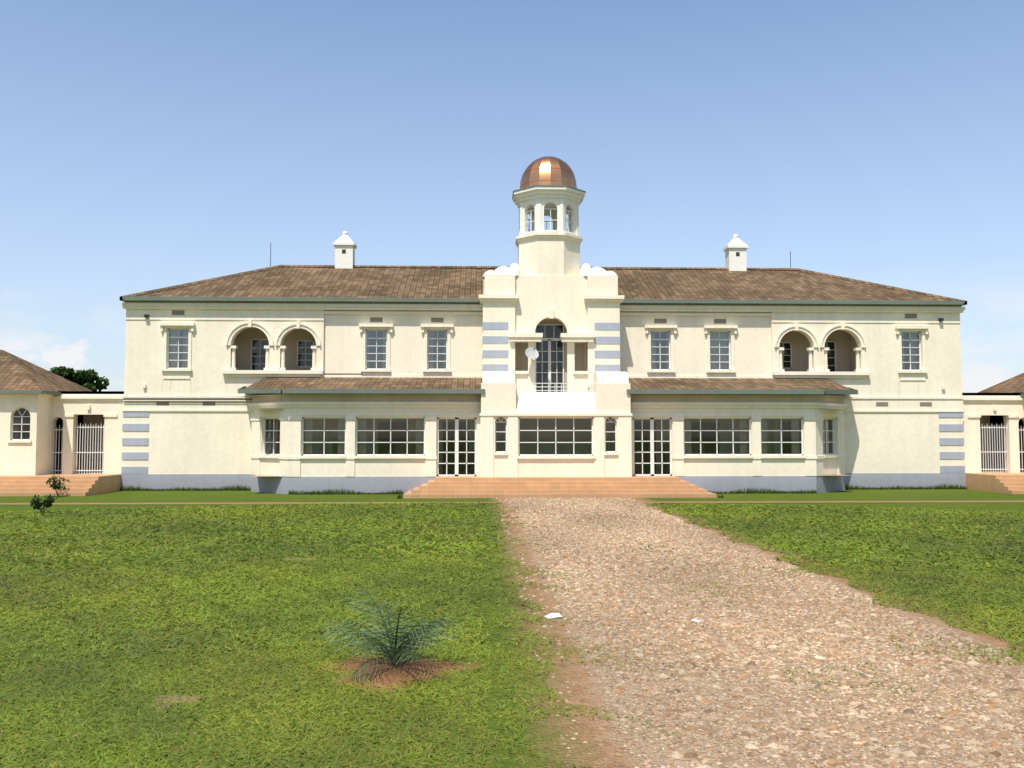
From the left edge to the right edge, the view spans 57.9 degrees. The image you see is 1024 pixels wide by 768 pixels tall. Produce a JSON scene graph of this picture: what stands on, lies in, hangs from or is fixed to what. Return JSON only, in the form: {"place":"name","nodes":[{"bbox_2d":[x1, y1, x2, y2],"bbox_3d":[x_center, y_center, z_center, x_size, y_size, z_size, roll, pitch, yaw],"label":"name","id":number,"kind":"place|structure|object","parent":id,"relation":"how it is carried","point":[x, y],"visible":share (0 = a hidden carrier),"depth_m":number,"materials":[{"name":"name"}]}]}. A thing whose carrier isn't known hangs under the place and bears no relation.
{"place":"outdoors","nodes":[
{"label":"outdoors","id":0,"kind":"place"},
{"bbox_2d":[0,498,1023,767],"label":"ground","id":1,"kind":"structure","parent":0,"point":[546,732],"depth_m":8.33,"materials":[{"name":"brown gravel"}]},
{"bbox_2d":[545,613,701,621],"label":"stones","id":2,"kind":"object","parent":1,"relation":"on","point":[554,615],"visible":1,"depth_m":11.27,"materials":[{"name":"white stone"}]},
{"bbox_2d":[496,497,1023,767],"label":"gravel stones","id":3,"kind":"object","parent":1,"relation":"on","point":[563,513],"visible":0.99,"depth_m":9.77,"materials":[{"name":"beige gravel"}]},
{"bbox_2d":[0,489,1023,767],"bbox_3d":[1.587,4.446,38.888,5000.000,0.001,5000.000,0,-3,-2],"label":"ground","id":4,"kind":"structure","parent":0,"point":[836,495],"depth_m":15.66,"materials":[{"name":"green plant"}]},
{"bbox_2d":[30,494,56,513],"bbox_3d":[-13.497,3.440,26.556,0.770,0.605,0.476,0,-3,-2],"label":"shrub","id":5,"kind":"object","parent":4,"relation":"on","point":[48,502],"depth_m":26.54,"materials":[{"name":"green plant"}]},
{"bbox_2d":[46,475,69,496],"bbox_3d":[-16.939,3.779,34.410,0.711,0.835,1.528,0,-3,-2],"label":"shrub","id":6,"kind":"object","parent":4,"relation":"on","point":[58,485],"depth_m":34.19,"materials":[{"name":"green plant"}]},
{"bbox_2d":[50,366,109,390],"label":"tree","id":7,"kind":"object","parent":4,"relation":"on","point":[86,378],"visible":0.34,"depth_m":64.84,"materials":[{"name":"green plant"}]},
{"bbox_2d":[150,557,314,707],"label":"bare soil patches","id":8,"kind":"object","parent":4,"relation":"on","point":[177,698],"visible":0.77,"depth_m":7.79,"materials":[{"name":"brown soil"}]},
{"bbox_2d":[317,655,482,693],"bbox_3d":[-1.148,2.690,8.788,1.336,0.030,1.376,-3,-4,38],"label":"soil bed","id":9,"kind":"object","parent":4,"relation":"on","point":[394,673],"visible":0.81,"depth_m":8.65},
{"bbox_2d":[319,583,460,682],"bbox_3d":[-1.143,2.365,8.701,1.353,0.812,1.359,0,-3,-2],"label":"palm sapling","id":10,"kind":"object","parent":9,"relation":"on","point":[393,652],"visible":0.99,"depth_m":8.69,"materials":[{"name":"green plant"}]},
{"bbox_2d":[0,501,1023,767],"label":"grass","id":11,"kind":"structure","parent":4,"relation":"on","point":[278,625],"depth_m":11.57,"materials":[{"name":"green plant"}]},
{"bbox_2d":[0,350,1023,495],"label":"side buildings","id":12,"kind":"structure","parent":4,"relation":"on","point":[52,424],"depth_m":38.49,"materials":[{"name":"beige paint"}]},
{"bbox_2d":[120,156,966,490],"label":"building","id":13,"kind":"structure","parent":4,"relation":"on","point":[550,340],"depth_m":39.09,"materials":[{"name":"beige paint"}]},
{"bbox_2d":[120,483,966,498],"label":"grass tufts","id":14,"kind":"object","parent":4,"relation":"on","point":[748,491],"depth_m":38.04,"materials":[{"name":"green plant"}]},
{"bbox_2d":[238,375,857,493],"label":"sunroom","id":15,"kind":"structure","parent":4,"relation":"on","point":[690,452],"depth_m":36.41,"materials":[{"name":"cream stucco"},{"name":"roof tile"},{"name":"glass"}]},
{"bbox_2d":[403,476,716,497],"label":"entrance steps","id":16,"kind":"structure","parent":4,"relation":"on","point":[556,487],"depth_m":34.13,"materials":[{"name":"ceramic"}]},
{"bbox_2d":[0,0,1023,392],"label":"sky","id":17,"kind":"structure","parent":0,"point":[146,145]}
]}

